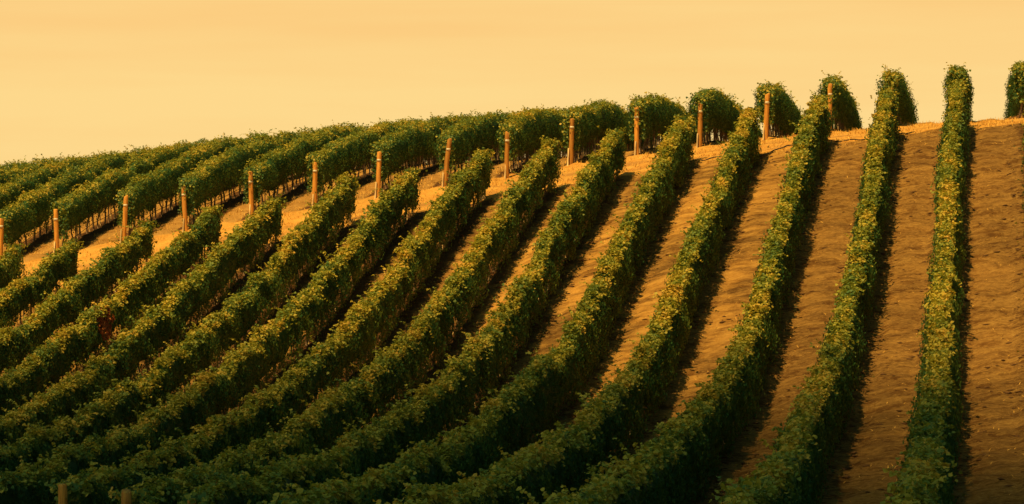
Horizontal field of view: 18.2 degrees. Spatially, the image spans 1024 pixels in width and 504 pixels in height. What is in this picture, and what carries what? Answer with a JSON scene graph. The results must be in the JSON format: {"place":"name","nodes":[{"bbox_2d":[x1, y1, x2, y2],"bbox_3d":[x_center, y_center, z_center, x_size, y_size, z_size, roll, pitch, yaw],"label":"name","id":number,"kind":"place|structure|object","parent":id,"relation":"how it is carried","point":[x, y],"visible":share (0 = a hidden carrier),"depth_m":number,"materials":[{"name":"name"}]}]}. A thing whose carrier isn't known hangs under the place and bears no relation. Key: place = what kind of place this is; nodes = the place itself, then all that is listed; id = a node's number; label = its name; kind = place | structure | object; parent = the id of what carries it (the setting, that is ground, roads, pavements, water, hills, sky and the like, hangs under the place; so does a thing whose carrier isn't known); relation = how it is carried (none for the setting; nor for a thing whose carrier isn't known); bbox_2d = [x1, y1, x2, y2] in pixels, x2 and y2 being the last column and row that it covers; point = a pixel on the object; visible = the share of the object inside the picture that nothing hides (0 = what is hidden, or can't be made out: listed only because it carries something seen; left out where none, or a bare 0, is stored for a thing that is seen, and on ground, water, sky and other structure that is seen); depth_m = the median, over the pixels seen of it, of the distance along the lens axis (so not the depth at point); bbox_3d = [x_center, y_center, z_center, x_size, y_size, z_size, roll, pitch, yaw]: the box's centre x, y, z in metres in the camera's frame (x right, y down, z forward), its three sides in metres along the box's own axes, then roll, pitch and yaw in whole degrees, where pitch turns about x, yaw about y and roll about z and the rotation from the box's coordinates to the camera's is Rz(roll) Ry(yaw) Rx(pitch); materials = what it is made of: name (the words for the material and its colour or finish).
{"place":"outdoors","nodes":[
{"label":"outdoors","id":0,"kind":"place"},
{"bbox_2d":[0,115,1023,503],"bbox_3d":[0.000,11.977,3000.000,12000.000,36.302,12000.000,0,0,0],"label":"ground","id":1,"kind":"structure","parent":0,"point":[894,325],"depth_m":104.67,"materials":[{"name":"soil"}]},
{"bbox_2d":[0,218,3,259],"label":"end post","id":2,"kind":"object","parent":1,"relation":"on","point":[1,233],"visible":0.84,"depth_m":135.41,"materials":[{"name":"brown wood"}]},
{"bbox_2d":[0,243,29,291],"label":"vine row","id":3,"kind":"object","parent":1,"relation":"on","point":[10,265],"visible":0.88,"depth_m":127.52,"materials":[{"name":"green plant"}]},
{"bbox_2d":[0,155,47,173],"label":"vine row","id":4,"kind":"object","parent":1,"relation":"on","point":[10,165],"visible":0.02,"depth_m":163.41,"materials":[{"name":"green plant"}]},
{"bbox_2d":[0,236,84,335],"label":"vine row","id":5,"kind":"object","parent":1,"relation":"on","point":[18,296],"visible":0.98,"depth_m":122.49,"materials":[{"name":"green plant"}]},
{"bbox_2d":[0,152,90,186],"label":"vine row","id":6,"kind":"object","parent":1,"relation":"on","point":[7,174],"visible":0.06,"depth_m":156.46,"materials":[{"name":"green plant"}]},
{"bbox_2d":[53,209,58,254],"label":"end post","id":7,"kind":"object","parent":1,"relation":"on","point":[56,237],"visible":0.73,"depth_m":134.22,"materials":[{"name":"brown wood"}]},
{"bbox_2d":[58,483,67,503],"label":"end post","id":8,"kind":"object","parent":1,"relation":"on","point":[62,494],"visible":1,"depth_m":69.94,"materials":[{"name":"brown wood"}]},
{"bbox_2d":[0,146,131,216],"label":"vine row","id":9,"kind":"object","parent":1,"relation":"on","point":[12,189],"visible":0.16,"depth_m":148.98,"materials":[{"name":"green plant"}]},
{"bbox_2d":[0,218,161,376],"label":"vine row","id":10,"kind":"object","parent":1,"relation":"on","point":[72,299],"visible":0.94,"depth_m":117.61,"materials":[{"name":"green plant"}]},
{"bbox_2d":[0,143,172,250],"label":"vine row","id":11,"kind":"object","parent":1,"relation":"on","point":[28,214],"visible":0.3,"depth_m":141.11,"materials":[{"name":"green plant"}]},
{"bbox_2d":[0,204,229,416],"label":"vine row","id":12,"kind":"object","parent":1,"relation":"on","point":[62,351],"visible":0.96,"depth_m":112.15,"materials":[{"name":"green plant"}]},
{"bbox_2d":[120,195,127,242],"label":"end post","id":13,"kind":"object","parent":1,"relation":"on","point":[124,222],"visible":0.82,"depth_m":134.38,"materials":[{"name":"brown wood"}]},
{"bbox_2d":[121,489,131,503],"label":"end post","id":14,"kind":"object","parent":1,"relation":"on","point":[126,496],"visible":1,"depth_m":64.55,"materials":[{"name":"brown wood"}]},
{"bbox_2d":[0,192,290,446],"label":"vine row","id":15,"kind":"object","parent":1,"relation":"on","point":[150,332],"visible":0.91,"depth_m":108.87,"materials":[{"name":"green plant"}]},
{"bbox_2d":[50,138,305,245],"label":"vine row","id":16,"kind":"object","parent":1,"relation":"on","point":[95,195],"visible":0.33,"depth_m":140.68,"materials":[{"name":"green plant"}]},
{"bbox_2d":[0,170,359,475],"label":"vine row","id":17,"kind":"object","parent":1,"relation":"on","point":[307,240],"visible":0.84,"depth_m":104.04,"materials":[{"name":"green plant"}]},
{"bbox_2d":[181,186,187,231],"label":"end post","id":18,"kind":"object","parent":1,"relation":"on","point":[184,212],"visible":0.84,"depth_m":134.58,"materials":[{"name":"brown wood"}]},
{"bbox_2d":[0,166,427,503],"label":"vine row","id":19,"kind":"object","parent":1,"relation":"on","point":[223,388],"visible":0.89,"depth_m":98.19,"materials":[{"name":"green plant"}]},
{"bbox_2d":[113,129,371,237],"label":"vine row","id":20,"kind":"object","parent":1,"relation":"on","point":[147,192],"visible":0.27,"depth_m":140.31,"materials":[{"name":"green plant"}]},
{"bbox_2d":[248,171,253,214],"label":"end post","id":21,"kind":"object","parent":1,"relation":"on","point":[251,200],"visible":0.76,"depth_m":134.57,"materials":[{"name":"brown wood"}]},
{"bbox_2d":[38,147,494,503],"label":"vine row","id":22,"kind":"object","parent":1,"relation":"on","point":[327,362],"visible":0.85,"depth_m":96.35,"materials":[{"name":"green plant"}]},
{"bbox_2d":[174,126,371,225],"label":"vine row","id":23,"kind":"object","parent":1,"relation":"on","point":[214,177],"visible":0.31,"depth_m":140.09,"materials":[{"name":"green plant"}]},
{"bbox_2d":[312,162,317,205],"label":"end post","id":24,"kind":"object","parent":1,"relation":"on","point":[314,187],"visible":0.77,"depth_m":134.48,"materials":[{"name":"brown wood"}]},
{"bbox_2d":[234,120,436,212],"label":"vine row","id":25,"kind":"object","parent":1,"relation":"on","point":[282,165],"visible":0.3,"depth_m":140.39,"materials":[{"name":"green plant"}]},
{"bbox_2d":[108,135,564,503],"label":"vine row","id":26,"kind":"object","parent":1,"relation":"on","point":[390,373],"visible":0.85,"depth_m":94.37,"materials":[{"name":"green plant"}]},
{"bbox_2d":[374,151,381,198],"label":"end post","id":27,"kind":"object","parent":1,"relation":"on","point":[378,175],"visible":0.83,"depth_m":134.34,"materials":[{"name":"brown wood"}]},
{"bbox_2d":[161,125,630,503],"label":"vine row","id":28,"kind":"object","parent":1,"relation":"on","point":[430,411],"visible":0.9,"depth_m":88.66,"materials":[{"name":"green plant"}]},
{"bbox_2d":[303,116,499,202],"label":"vine row","id":29,"kind":"object","parent":1,"relation":"on","point":[337,158],"visible":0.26,"depth_m":139.60,"materials":[{"name":"green plant"}]},
{"bbox_2d":[442,138,451,186],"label":"end post","id":30,"kind":"object","parent":1,"relation":"on","point":[446,162],"visible":0.82,"depth_m":134.20,"materials":[{"name":"brown wood"}]},
{"bbox_2d":[367,109,561,190],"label":"vine row","id":31,"kind":"object","parent":1,"relation":"on","point":[404,143],"visible":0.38,"depth_m":140.28,"materials":[{"name":"green plant"}]},
{"bbox_2d":[247,113,695,503],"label":"vine row","id":32,"kind":"object","parent":1,"relation":"on","point":[518,413],"visible":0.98,"depth_m":86.02,"materials":[{"name":"green plant"}]},
{"bbox_2d":[504,131,508,178],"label":"end post","id":33,"kind":"object","parent":1,"relation":"on","point":[506,169],"visible":0.83,"depth_m":134.22,"materials":[{"name":"brown wood"}]},
{"bbox_2d":[1,123,1023,501],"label":"soil clods","id":34,"kind":"object","parent":1,"relation":"on","point":[743,315],"visible":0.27,"depth_m":102.77,"materials":[{"name":"brown soil"}]},
{"bbox_2d":[430,109,596,181],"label":"vine row","id":35,"kind":"object","parent":1,"relation":"on","point":[470,136],"visible":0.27,"depth_m":139.38,"materials":[{"name":"green plant"}]},
{"bbox_2d":[4,116,1023,289],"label":"dry grass","id":36,"kind":"structure","parent":1,"relation":"on","point":[764,142],"depth_m":133.18,"materials":[{"name":"plant"}]},
{"bbox_2d":[52,120,1023,503],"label":"weeds","id":37,"kind":"object","parent":1,"relation":"on","point":[612,310],"visible":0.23,"depth_m":106.20,"materials":[{"name":"green plant"}]},
{"bbox_2d":[494,105,632,172],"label":"vine row","id":38,"kind":"object","parent":1,"relation":"on","point":[527,129],"visible":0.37,"depth_m":139.07,"materials":[{"name":"green plant"}]},
{"bbox_2d":[372,105,763,503],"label":"vine row","id":39,"kind":"object","parent":1,"relation":"on","point":[558,458],"visible":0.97,"depth_m":82.55,"materials":[{"name":"green plant"}]},
{"bbox_2d":[567,118,573,165],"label":"end post","id":40,"kind":"object","parent":1,"relation":"on","point":[570,149],"visible":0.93,"depth_m":134.50,"materials":[{"name":"brown wood"}]},
{"bbox_2d":[558,98,660,162],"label":"vine row","id":41,"kind":"object","parent":1,"relation":"on","point":[603,115],"visible":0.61,"depth_m":140.29,"materials":[{"name":"green plant"}]},
{"bbox_2d":[223,135,1023,501],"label":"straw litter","id":42,"kind":"object","parent":1,"relation":"on","point":[883,341],"visible":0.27,"depth_m":98.12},
{"bbox_2d":[634,106,638,154],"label":"end post","id":43,"kind":"object","parent":1,"relation":"on","point":[636,136],"visible":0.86,"depth_m":134.65,"materials":[{"name":"brown wood"}]},
{"bbox_2d":[624,91,712,152],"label":"vine row","id":44,"kind":"object","parent":1,"relation":"on","point":[657,112],"visible":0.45,"depth_m":138.64,"materials":[{"name":"green plant"}]},
{"bbox_2d":[516,89,835,503],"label":"vine row","id":45,"kind":"object","parent":1,"relation":"on","point":[674,461],"visible":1,"depth_m":79.81,"materials":[{"name":"green plant"}]},
{"bbox_2d":[696,103,702,147],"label":"end post","id":46,"kind":"object","parent":1,"relation":"on","point":[699,132],"visible":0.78,"depth_m":134.57,"materials":[{"name":"brown wood"}]},
{"bbox_2d":[685,87,762,142],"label":"vine row","id":47,"kind":"object","parent":1,"relation":"on","point":[720,113],"visible":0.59,"depth_m":138.41,"materials":[{"name":"green plant"}]},
{"bbox_2d":[763,93,769,139],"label":"end post","id":48,"kind":"object","parent":1,"relation":"on","point":[766,119],"visible":0.87,"depth_m":134.32,"materials":[{"name":"brown wood"}]},
{"bbox_2d":[753,79,804,136],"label":"vine row","id":49,"kind":"object","parent":1,"relation":"on","point":[783,109],"visible":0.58,"depth_m":138.57,"materials":[{"name":"green plant"}]},
{"bbox_2d":[688,131,914,161],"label":"track","id":50,"kind":"object","parent":1,"relation":"on","point":[792,145],"visible":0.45,"depth_m":127.61,"materials":[{"name":"brown soil"}]},
{"bbox_2d":[709,86,901,503],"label":"vine row","id":51,"kind":"object","parent":1,"relation":"on","point":[790,469],"visible":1,"depth_m":80.38,"materials":[{"name":"green plant"}]},
{"bbox_2d":[828,83,831,130],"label":"end post","id":52,"kind":"object","parent":1,"relation":"on","point":[829,92],"visible":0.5,"depth_m":134.33,"materials":[{"name":"brown wood"}]},
{"bbox_2d":[814,70,863,130],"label":"vine row","id":53,"kind":"object","parent":1,"relation":"on","point":[845,114],"visible":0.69,"depth_m":138.96,"materials":[{"name":"green plant"}]},
{"bbox_2d":[875,64,918,123],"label":"vine row","id":54,"kind":"object","parent":1,"relation":"on","point":[906,106],"visible":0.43,"depth_m":137.29,"materials":[{"name":"green plant"}]},
{"bbox_2d":[880,76,972,503],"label":"vine row","id":55,"kind":"object","parent":1,"relation":"on","point":[925,474],"visible":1,"depth_m":80.51,"materials":[{"name":"green plant"}]},
{"bbox_2d":[942,62,974,119],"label":"vine row","id":56,"kind":"object","parent":1,"relation":"on","point":[955,73],"visible":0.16,"depth_m":135.49,"materials":[{"name":"green plant"}]},
{"bbox_2d":[1003,60,1023,119],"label":"vine row","id":57,"kind":"object","parent":1,"relation":"on","point":[1014,87],"visible":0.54,"depth_m":135.53,"materials":[{"name":"green plant"}]},
{"bbox_2d":[1020,101,1023,235],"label":"vine row","id":58,"kind":"object","parent":1,"relation":"on","point":[1022,160],"visible":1,"depth_m":113.21,"materials":[{"name":"green plant"}]},
{"bbox_2d":[0,0,1023,166],"label":"sky","id":59,"kind":"structure","parent":0,"point":[83,77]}
]}

